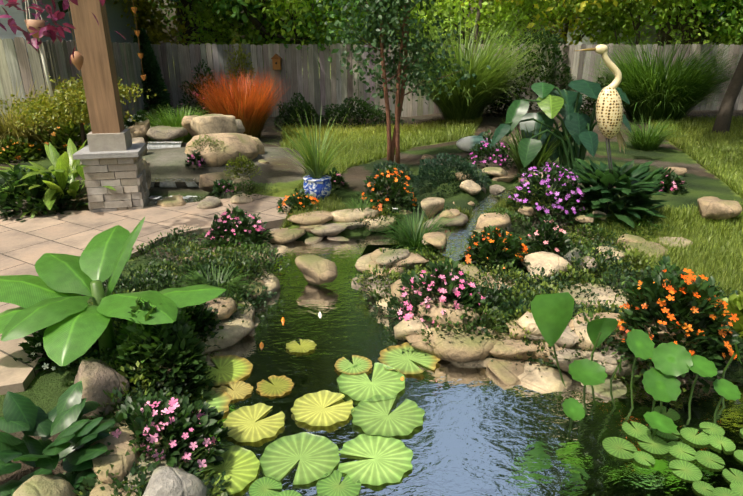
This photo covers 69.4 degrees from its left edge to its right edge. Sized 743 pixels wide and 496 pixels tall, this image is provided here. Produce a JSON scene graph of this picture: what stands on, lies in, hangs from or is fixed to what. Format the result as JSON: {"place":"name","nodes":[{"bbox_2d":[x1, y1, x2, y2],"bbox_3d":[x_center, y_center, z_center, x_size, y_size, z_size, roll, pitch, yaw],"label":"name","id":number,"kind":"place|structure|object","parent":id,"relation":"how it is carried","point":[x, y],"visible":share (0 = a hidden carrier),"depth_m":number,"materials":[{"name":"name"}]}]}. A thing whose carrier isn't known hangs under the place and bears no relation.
{"place":"outdoors","nodes":[
{"label":"outdoors","id":0,"kind":"place"},
{"bbox_2d":[131,0,145,80],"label":"rain chain","id":1,"kind":"object","parent":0,"point":[137,33],"visible":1,"depth_m":5.09,"materials":[{"name":"orange metal"}]},
{"bbox_2d":[0,194,290,394],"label":"patio pavement","id":2,"kind":"structure","parent":0,"point":[27,243],"depth_m":5.12,"materials":[{"name":"stone"}]},
{"bbox_2d":[81,153,148,212],"bbox_3d":[-2.800,-0.725,5.915,0.642,0.637,0.644,0,20,-1],"label":"stone pillar base","id":3,"kind":"object","parent":2,"relation":"on","point":[125,177],"visible":0.96,"depth_m":5.68,"materials":[{"name":"stone"}]},
{"bbox_2d":[73,129,146,159],"bbox_3d":[-2.802,-1.135,5.764,0.744,0.230,0.744,0,20,-1],"label":"pillar cap","id":4,"kind":"object","parent":3,"relation":"on","point":[110,145],"visible":0.98,"depth_m":5.59,"materials":[{"name":"concrete"}]},
{"bbox_2d":[69,0,124,133],"bbox_3d":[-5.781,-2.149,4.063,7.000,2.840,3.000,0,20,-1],"label":"wooden post","id":5,"kind":"object","parent":4,"relation":"on","point":[95,51],"visible":1,"depth_m":5.40,"materials":[{"name":"wood"}]},
{"bbox_2d":[24,0,53,95],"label":"wind chime","id":6,"kind":"object","parent":5,"relation":"hanging from","point":[35,24],"visible":0.79,"depth_m":4.15,"materials":[{"name":"terracotta"},{"name":"foliage"}]},
{"bbox_2d":[0,0,125,66],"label":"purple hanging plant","id":7,"kind":"object","parent":6,"relation":"hanging from","point":[33,42],"visible":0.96,"depth_m":4.13,"materials":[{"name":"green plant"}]},
{"bbox_2d":[68,8,83,69],"bbox_3d":[-2.795,-2.634,4.793,0.111,1.988,0.111,8,21,20],"label":"hanging ornament","id":8,"kind":"object","parent":5,"relation":"hanging from","point":[77,60],"visible":0.92,"depth_m":5.06,"materials":[{"name":"ceramic"}]},
{"bbox_2d":[147,196,205,205],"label":"waterfall pool","id":9,"kind":"structure","parent":0,"point":[152,202],"depth_m":6.61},
{"bbox_2d":[146,0,561,50],"label":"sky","id":10,"kind":"structure","parent":0,"point":[172,26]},
{"bbox_2d":[0,61,742,495],"bbox_3d":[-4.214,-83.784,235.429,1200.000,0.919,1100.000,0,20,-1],"label":"terrain","id":11,"kind":"structure","parent":0,"point":[46,389],"depth_m":6.84,"materials":[{"name":"plant"}]},
{"bbox_2d":[0,134,44,163],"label":"flowering shrub","id":12,"kind":"object","parent":11,"relation":"on","point":[10,147],"visible":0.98,"depth_m":8.44,"materials":[{"name":"green plant"}]},
{"bbox_2d":[0,162,86,221],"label":"bed plant","id":13,"kind":"object","parent":11,"relation":"on","point":[6,199],"visible":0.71,"depth_m":5.58,"materials":[{"name":"green plant"}]},
{"bbox_2d":[0,70,89,156],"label":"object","id":14,"kind":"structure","parent":11,"relation":"on","point":[7,124],"depth_m":8.66,"materials":[{"name":"plant"}]},
{"bbox_2d":[13,327,98,376],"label":"white impatiens","id":15,"kind":"object","parent":11,"relation":"on","point":[36,340],"visible":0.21,"depth_m":2.98,"materials":[{"name":"green plant"}]},
{"bbox_2d":[0,381,114,495],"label":"hosta","id":16,"kind":"object","parent":11,"relation":"on","point":[73,424],"visible":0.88,"depth_m":2.19,"materials":[{"name":"green plant"}]},
{"bbox_2d":[31,119,91,157],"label":"flowering shrub","id":17,"kind":"object","parent":11,"relation":"on","point":[59,143],"visible":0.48,"depth_m":8.81,"materials":[{"name":"green plant"}]},
{"bbox_2d":[0,0,135,90],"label":"house","id":18,"kind":"structure","parent":11,"relation":"on","point":[116,21],"depth_m":12.43,"materials":[{"name":"paint"}]},
{"bbox_2d":[0,138,144,218],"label":"canna plant","id":19,"kind":"object","parent":11,"relation":"on","point":[65,166],"visible":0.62,"depth_m":5.70,"materials":[{"name":"green plant"}]},
{"bbox_2d":[0,74,166,147],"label":"shrub","id":20,"kind":"object","parent":11,"relation":"on","point":[64,111],"depth_m":7.83,"materials":[{"name":"plant"}]},
{"bbox_2d":[0,217,225,365],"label":"banana plant","id":21,"kind":"object","parent":11,"relation":"on","point":[51,298],"visible":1,"depth_m":2.96,"materials":[{"name":"green plant"}]},
{"bbox_2d":[57,0,178,12],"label":"yard tree","id":22,"kind":"object","parent":11,"relation":"on","point":[60,3],"visible":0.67,"depth_m":10.98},
{"bbox_2d":[123,109,160,128],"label":"shrub","id":23,"kind":"object","parent":11,"relation":"on","point":[139,116],"visible":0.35,"depth_m":10.78,"materials":[{"name":"green plant"}]},
{"bbox_2d":[133,28,175,117],"bbox_3d":[-5.431,-4.164,13.004,1.196,2.211,1.233,0,20,-1],"label":"dwarf spruce tree","id":24,"kind":"object","parent":11,"relation":"on","point":[155,80],"visible":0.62,"depth_m":12.83,"materials":[{"name":"green plant"}]},
{"bbox_2d":[113,0,196,52],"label":"fence row tree","id":25,"kind":"object","parent":11,"relation":"on","point":[155,36],"depth_m":16.72,"materials":[{"name":"plant"}]},
{"bbox_2d":[136,0,176,18],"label":"tree","id":26,"kind":"object","parent":11,"relation":"on","point":[158,5],"depth_m":18.14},
{"bbox_2d":[115,296,215,403],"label":"green leafy plant","id":27,"kind":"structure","parent":11,"relation":"on","point":[168,340],"depth_m":2.81,"materials":[{"name":"green plant"}]},
{"bbox_2d":[105,393,230,477],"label":"pink impatiens","id":28,"kind":"object","parent":11,"relation":"on","point":[179,417],"visible":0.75,"depth_m":2.35,"materials":[{"name":"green plant"}]},
{"bbox_2d":[139,103,202,142],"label":"ornamental grass","id":29,"kind":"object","parent":11,"relation":"on","point":[170,121],"visible":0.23,"depth_m":9.42,"materials":[{"name":"green plant"}]},
{"bbox_2d":[151,178,195,181],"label":"stone step","id":30,"kind":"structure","parent":11,"relation":"on","point":[172,179],"depth_m":6.82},
{"bbox_2d":[137,436,217,477],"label":"grass plant","id":31,"kind":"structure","parent":11,"relation":"on","point":[190,457],"depth_m":2.24,"materials":[{"name":"green plant"}]},
{"bbox_2d":[148,0,209,85],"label":"tree","id":32,"kind":"object","parent":11,"relation":"on","point":[171,18],"depth_m":25.93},
{"bbox_2d":[175,0,201,72],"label":"vine","id":33,"kind":"object","parent":11,"relation":"on","point":[188,31],"depth_m":22.53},
{"bbox_2d":[183,149,206,170],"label":"pink plant","id":34,"kind":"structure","parent":11,"relation":"on","point":[194,157],"depth_m":7.00,"materials":[{"name":"green plant"}]},
{"bbox_2d":[127,114,268,208],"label":"boulders","id":35,"kind":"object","parent":11,"relation":"on","point":[228,130],"depth_m":7.32,"materials":[{"name":"stone"}]},
{"bbox_2d":[146,137,183,142],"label":"pool water","id":36,"kind":"structure","parent":35,"relation":"on","point":[176,140],"depth_m":8.52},
{"bbox_2d":[147,143,198,198],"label":"waterfall sheets","id":37,"kind":"object","parent":35,"relation":"on","point":[165,145],"visible":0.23,"depth_m":6.83,"materials":[{"name":"white"}]},
{"bbox_2d":[185,134,226,152],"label":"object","id":38,"kind":"object","parent":35,"relation":"on","point":[203,140],"visible":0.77,"depth_m":7.06,"materials":[{"name":"green plant"}]},
{"bbox_2d":[223,153,261,178],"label":"shrub","id":39,"kind":"object","parent":35,"relation":"on","point":[239,161],"visible":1,"depth_m":6.45,"materials":[{"name":"green plant"}]},
{"bbox_2d":[174,59,223,116],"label":"rose bush","id":40,"kind":"object","parent":11,"relation":"on","point":[190,85],"visible":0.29,"depth_m":13.22,"materials":[{"name":"green plant"}]},
{"bbox_2d":[181,303,220,337],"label":"bank plant","id":41,"kind":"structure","parent":11,"relation":"on","point":[199,308],"depth_m":3.35,"materials":[{"name":"green plant"}]},
{"bbox_2d":[206,1,242,69],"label":"tree","id":42,"kind":"object","parent":11,"relation":"on","point":[216,40],"depth_m":18.52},
{"bbox_2d":[212,178,238,196],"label":"pink plant","id":43,"kind":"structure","parent":11,"relation":"on","point":[221,184],"depth_m":6.29,"materials":[{"name":"green plant"}]},
{"bbox_2d":[150,0,304,77],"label":"fence row tree","id":44,"kind":"object","parent":11,"relation":"on","point":[219,25],"depth_m":15.52,"materials":[{"name":"plant"}]},
{"bbox_2d":[187,232,272,264],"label":"ground cover plant","id":45,"kind":"object","parent":11,"relation":"on","point":[223,244],"visible":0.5,"depth_m":4.71,"materials":[{"name":"green plant"}]},
{"bbox_2d":[199,204,272,247],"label":"pink impatiens","id":46,"kind":"object","parent":11,"relation":"on","point":[233,221],"visible":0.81,"depth_m":4.90,"materials":[{"name":"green plant"}]},
{"bbox_2d":[183,65,292,139],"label":"ornamental grass","id":47,"kind":"object","parent":11,"relation":"on","point":[245,105],"depth_m":9.81,"materials":[{"name":"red plant"}]},
{"bbox_2d":[224,24,257,91],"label":"shrub","id":48,"kind":"object","parent":11,"relation":"on","point":[239,57],"visible":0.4,"depth_m":12.98,"materials":[{"name":"green plant"}]},
{"bbox_2d":[227,180,277,198],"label":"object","id":49,"kind":"object","parent":11,"relation":"on","point":[256,187],"visible":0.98,"depth_m":6.28,"materials":[{"name":"green plant"}]},
{"bbox_2d":[178,0,372,100],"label":"tree","id":50,"kind":"object","parent":11,"relation":"on","point":[244,18],"depth_m":14.28,"materials":[{"name":"plant"}]},
{"bbox_2d":[210,0,373,64],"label":"fence row tree","id":51,"kind":"object","parent":11,"relation":"on","point":[289,5],"depth_m":14.62,"materials":[{"name":"plant"}]},
{"bbox_2d":[276,187,320,214],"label":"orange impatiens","id":52,"kind":"object","parent":11,"relation":"on","point":[300,200],"visible":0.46,"depth_m":5.78,"materials":[{"name":"green plant"}]},
{"bbox_2d":[273,91,325,128],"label":"dark shrub","id":53,"kind":"object","parent":11,"relation":"on","point":[294,109],"visible":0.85,"depth_m":12.27,"materials":[{"name":"green plant"}]},
{"bbox_2d":[326,167,349,190],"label":"flowering plant","id":54,"kind":"object","parent":11,"relation":"on","point":[337,178],"visible":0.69,"depth_m":6.66,"materials":[{"name":"green plant"}]},
{"bbox_2d":[312,96,404,127],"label":"shrub","id":55,"kind":"object","parent":11,"relation":"on","point":[346,112],"visible":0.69,"depth_m":12.57,"materials":[{"name":"green plant"}]},
{"bbox_2d":[339,194,381,212],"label":"stream grass","id":56,"kind":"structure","parent":11,"relation":"on","point":[360,205],"depth_m":5.78,"materials":[{"name":"green plant"}]},
{"bbox_2d":[0,37,742,150],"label":"wooden fence","id":57,"kind":"object","parent":11,"relation":"on","point":[15,65],"visible":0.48,"depth_m":14.09,"materials":[{"name":"wood"}]},
{"bbox_2d":[271,54,281,69],"bbox_3d":[-2.466,-4.840,13.942,0.280,0.390,0.230,0,20,-1],"label":"birdhouse","id":58,"kind":"object","parent":57,"relation":"on","point":[276,60],"visible":1,"depth_m":13.90,"materials":[{"name":"paint"}]},
{"bbox_2d":[12,138,742,495],"bbox_3d":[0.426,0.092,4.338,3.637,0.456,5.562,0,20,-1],"label":"rocks","id":59,"kind":"object","parent":11,"relation":"on","point":[461,347],"visible":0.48,"depth_m":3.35,"materials":[{"name":"stone"}]},
{"bbox_2d":[173,258,260,302],"bbox_3d":[-1.137,0.274,3.890,0.719,0.288,0.666,0,20,-1],"label":"liriope plant","id":60,"kind":"object","parent":59,"relation":"on","point":[217,278],"visible":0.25,"depth_m":3.96,"materials":[{"name":"green plant"}]},
{"bbox_2d":[386,257,498,340],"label":"pink impatiens","id":61,"kind":"object","parent":59,"relation":"on","point":[443,274],"visible":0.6,"depth_m":3.54,"materials":[{"name":"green plant"}]},
{"bbox_2d":[355,164,421,215],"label":"orange impatiens","id":62,"kind":"object","parent":11,"relation":"on","point":[395,188],"visible":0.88,"depth_m":5.84,"materials":[{"name":"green plant"}]},
{"bbox_2d":[366,160,413,183],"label":"shrub","id":63,"kind":"object","parent":11,"relation":"on","point":[402,167],"visible":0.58,"depth_m":7.23,"materials":[{"name":"green plant"}]},
{"bbox_2d":[311,0,489,75],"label":"fence row tree","id":64,"kind":"object","parent":11,"relation":"on","point":[421,23],"depth_m":17.34,"materials":[{"name":"plant"}]},
{"bbox_2d":[63,194,742,495],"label":"ground cover clumps","id":65,"kind":"object","parent":11,"relation":"on","point":[608,269],"visible":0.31,"depth_m":3.87,"materials":[{"name":"green plant"}]},
{"bbox_2d":[316,0,490,168],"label":"birch tree","id":66,"kind":"object","parent":11,"relation":"on","point":[393,19],"depth_m":7.22,"materials":[{"name":"plant"}]},
{"bbox_2d":[368,206,461,256],"bbox_3d":[0.397,-0.163,4.871,0.949,0.477,0.904,13,24,33],"label":"liriope plant","id":67,"kind":"object","parent":11,"relation":"on","point":[412,240],"visible":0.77,"depth_m":4.94,"materials":[{"name":"green plant"}]},
{"bbox_2d":[411,245,464,266],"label":"ground cover plant","id":68,"kind":"object","parent":11,"relation":"on","point":[425,252],"visible":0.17,"depth_m":4.62,"materials":[{"name":"green plant"}]},
{"bbox_2d":[406,152,491,196],"bbox_3d":[0.931,-0.913,6.363,0.962,0.453,1.072,9,22,23],"label":"juniper plant","id":69,"kind":"object","parent":11,"relation":"on","point":[465,168],"visible":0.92,"depth_m":6.23,"materials":[{"name":"green plant"}]},
{"bbox_2d":[357,0,546,57],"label":"tree","id":70,"kind":"object","parent":11,"relation":"on","point":[449,19],"depth_m":20.85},
{"bbox_2d":[359,0,571,121],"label":"fountain grass","id":71,"kind":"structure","parent":11,"relation":"on","point":[457,104],"depth_m":11.37,"materials":[{"name":"green plant"}]},
{"bbox_2d":[390,0,564,47],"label":"fence row tree","id":72,"kind":"object","parent":11,"relation":"on","point":[500,16],"depth_m":14.96,"materials":[{"name":"plant"}]},
{"bbox_2d":[456,132,500,151],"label":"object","id":73,"kind":"object","parent":11,"relation":"on","point":[465,143],"visible":0.56,"depth_m":8.38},
{"bbox_2d":[462,129,516,169],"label":"flowering shrub","id":74,"kind":"object","parent":11,"relation":"on","point":[480,151],"visible":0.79,"depth_m":7.40,"materials":[{"name":"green plant"}]},
{"bbox_2d":[458,225,530,273],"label":"orange impatiens","id":75,"kind":"object","parent":11,"relation":"on","point":[509,242],"visible":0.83,"depth_m":4.26,"materials":[{"name":"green plant"}]},
{"bbox_2d":[482,81,512,117],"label":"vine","id":76,"kind":"object","parent":11,"relation":"on","point":[505,106],"visible":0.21,"depth_m":13.14,"materials":[{"name":"green plant"}]},
{"bbox_2d":[477,207,532,229],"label":"plant","id":77,"kind":"object","parent":11,"relation":"on","point":[510,214],"visible":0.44,"depth_m":5.09,"materials":[{"name":"green plant"}]},
{"bbox_2d":[480,285,532,316],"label":"ground cover plant","id":78,"kind":"object","parent":11,"relation":"on","point":[504,296],"visible":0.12,"depth_m":3.75,"materials":[{"name":"green plant"}]},
{"bbox_2d":[279,115,742,299],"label":"lawn grass","id":79,"kind":"structure","parent":11,"relation":"on","point":[715,249],"depth_m":6.70,"materials":[{"name":"green plant"}]},
{"bbox_2d":[303,175,331,199],"bbox_3d":[-0.623,-0.684,6.197,0.330,0.270,0.330,0,20,-1],"label":"flower pot","id":80,"kind":"object","parent":79,"relation":"on","point":[319,187],"visible":0.73,"depth_m":6.07,"materials":[{"name":"ceramic"}]},
{"bbox_2d":[262,107,368,178],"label":"potted grass","id":81,"kind":"object","parent":80,"relation":"in","point":[314,166],"depth_m":6.04,"materials":[{"name":"green plant"}]},
{"bbox_2d":[496,119,572,173],"bbox_3d":[2.069,-1.362,6.954,1.295,0.829,1.238,0,20,-1],"label":"iris plant","id":82,"kind":"object","parent":11,"relation":"on","point":[542,156],"visible":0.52,"depth_m":6.84,"materials":[{"name":"green plant"}]},
{"bbox_2d":[493,27,576,113],"bbox_3d":[4.403,-4.782,14.412,2.491,2.212,2.503,17,26,38],"label":"shrub","id":83,"kind":"object","parent":11,"relation":"on","point":[554,49],"visible":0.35,"depth_m":13.85,"materials":[{"name":"green plant"}]},
{"bbox_2d":[499,299,577,361],"bbox_3d":[1.115,0.477,3.470,0.662,0.406,0.653,0,20,-1],"label":"plant","id":84,"kind":"object","parent":11,"relation":"on","point":[521,302],"depth_m":3.53,"materials":[{"name":"green plant"}]},
{"bbox_2d":[422,0,659,76],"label":"tree","id":85,"kind":"object","parent":11,"relation":"on","point":[581,9],"depth_m":16.18,"materials":[{"name":"plant"}]},
{"bbox_2d":[518,213,576,256],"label":"pink impatiens","id":86,"kind":"object","parent":11,"relation":"on","point":[552,228],"visible":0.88,"depth_m":4.58,"materials":[{"name":"green plant"}]},
{"bbox_2d":[505,162,592,224],"bbox_3d":[1.752,-0.603,5.287,0.804,0.575,0.797,-16,25,-37],"label":"flowering shrub","id":87,"kind":"object","parent":11,"relation":"on","point":[560,179],"visible":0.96,"depth_m":5.16,"materials":[{"name":"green plant"}]},
{"bbox_2d":[492,79,631,176],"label":"elephant ears","id":88,"kind":"object","parent":11,"relation":"on","point":[566,105],"visible":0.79,"depth_m":6.51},
{"bbox_2d":[507,0,663,43],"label":"fence row tree","id":89,"kind":"object","parent":11,"relation":"on","point":[568,12],"depth_m":16.42,"materials":[{"name":"plant"}]},
{"bbox_2d":[566,222,621,245],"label":"plant","id":90,"kind":"object","parent":11,"relation":"on","point":[593,233],"visible":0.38,"depth_m":4.95,"materials":[{"name":"green plant"}]},
{"bbox_2d":[575,44,626,220],"bbox_3d":[2.045,-0.978,4.906,0.600,1.655,0.198,0,20,-1],"label":"heron statue","id":91,"kind":"object","parent":11,"relation":"on","point":[609,112],"visible":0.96,"depth_m":4.74,"materials":[{"name":"ceramic"}]},
{"bbox_2d":[579,74,626,119],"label":"shrub","id":92,"kind":"object","parent":11,"relation":"on","point":[586,108],"visible":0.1,"depth_m":12.89,"materials":[{"name":"green plant"}]},
{"bbox_2d":[601,305,618,312],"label":"plant","id":93,"kind":"object","parent":11,"relation":"on","point":[607,309],"depth_m":3.49,"materials":[{"name":"green plant"}]},
{"bbox_2d":[562,157,668,227],"bbox_3d":[2.377,-0.598,5.264,1.019,0.531,0.998,0,20,-1],"label":"hosta plant","id":94,"kind":"object","parent":11,"relation":"on","point":[630,182],"visible":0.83,"depth_m":5.11,"materials":[{"name":"green plant"}]},
{"bbox_2d":[586,210,675,238],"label":"ground cover plant","id":95,"kind":"object","parent":11,"relation":"on","point":[643,220],"visible":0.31,"depth_m":5.03,"materials":[{"name":"green plant"}]},
{"bbox_2d":[568,0,720,49],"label":"fence row tree","id":96,"kind":"object","parent":11,"relation":"on","point":[605,34],"depth_m":15.52,"materials":[{"name":"plant"}]},
{"bbox_2d":[563,7,739,76],"bbox_3d":[18.505,-12.554,30.809,13.615,5.800,10.034,0,20,-1],"label":"tree","id":97,"kind":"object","parent":11,"relation":"on","point":[653,31],"depth_m":26.90,"materials":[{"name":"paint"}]},
{"bbox_2d":[573,23,742,121],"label":"fountain grass","id":98,"kind":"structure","parent":11,"relation":"on","point":[676,90],"depth_m":11.55,"materials":[{"name":"green plant"}]},
{"bbox_2d":[654,167,668,192],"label":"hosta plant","id":99,"kind":"object","parent":11,"relation":"on","point":[662,172],"visible":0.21,"depth_m":6.07,"materials":[{"name":"green plant"}]},
{"bbox_2d":[655,5,681,50],"bbox_3d":[10.838,-15.817,17.282,12.622,21.442,12.639,0,20,-1],"label":"tall tree","id":100,"kind":"object","parent":11,"relation":"on","point":[662,36],"visible":0.06,"depth_m":19.36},
{"bbox_2d":[655,168,692,195],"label":"pink plant","id":101,"kind":"object","parent":11,"relation":"on","point":[675,180],"visible":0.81,"depth_m":6.01,"materials":[{"name":"green plant"}]},
{"bbox_2d":[606,255,742,393],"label":"orange impatiens","id":102,"kind":"object","parent":11,"relation":"on","point":[691,307],"visible":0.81,"depth_m":2.94,"materials":[{"name":"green plant"}]},
{"bbox_2d":[627,0,742,45],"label":"tree","id":103,"kind":"object","parent":11,"relation":"on","point":[731,16],"depth_m":16.79,"materials":[{"name":"plant"}]},
{"bbox_2d":[654,0,740,57],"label":"tree","id":104,"kind":"object","parent":11,"relation":"on","point":[691,15],"depth_m":17.77,"materials":[{"name":"plant"}]},
{"bbox_2d":[674,0,742,45],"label":"fence row tree","id":105,"kind":"object","parent":11,"relation":"on","point":[725,25],"depth_m":16.51,"materials":[{"name":"plant"}]},
{"bbox_2d":[712,54,742,133],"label":"garden tree","id":106,"kind":"object","parent":11,"relation":"on","point":[724,118],"visible":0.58,"depth_m":10.05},
{"bbox_2d":[721,290,742,363],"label":"lime plant","id":107,"kind":"object","parent":11,"relation":"on","point":[734,301],"visible":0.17,"depth_m":3.14,"materials":[{"name":"green plant"}]},
{"bbox_2d":[174,231,742,495],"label":"pond water","id":108,"kind":"structure","parent":0,"point":[483,430],"depth_m":2.78,"materials":[{"name":"liquid"}]},
{"bbox_2d":[259,312,403,380],"bbox_3d":[-0.337,0.699,3.401,0.640,0.180,1.108,-10,22,-26],"label":"koi fish","id":109,"kind":"object","parent":108,"relation":"in","point":[261,344],"visible":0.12,"depth_m":3.43,"materials":[{"name":"ceramic"}]},
{"bbox_2d":[180,339,742,495],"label":"water lily pads","id":110,"kind":"object","parent":108,"relation":"on","point":[319,457],"visible":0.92,"depth_m":2.60,"materials":[{"name":"plant"}]},
{"bbox_2d":[531,292,741,436],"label":"lotus plant","id":111,"kind":"object","parent":108,"relation":"in","point":[552,314],"depth_m":2.64,"materials":[{"name":"plant"}]},
{"bbox_2d":[439,189,517,260],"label":"water stream","id":112,"kind":"structure","parent":0,"point":[470,227],"depth_m":5.03,"materials":[{"name":"liquid"}]},
{"bbox_2d":[604,114,690,150],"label":"lawn grass","id":113,"kind":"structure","parent":0,"point":[645,140],"depth_m":8.58,"materials":[{"name":"green plant"}]}
]}

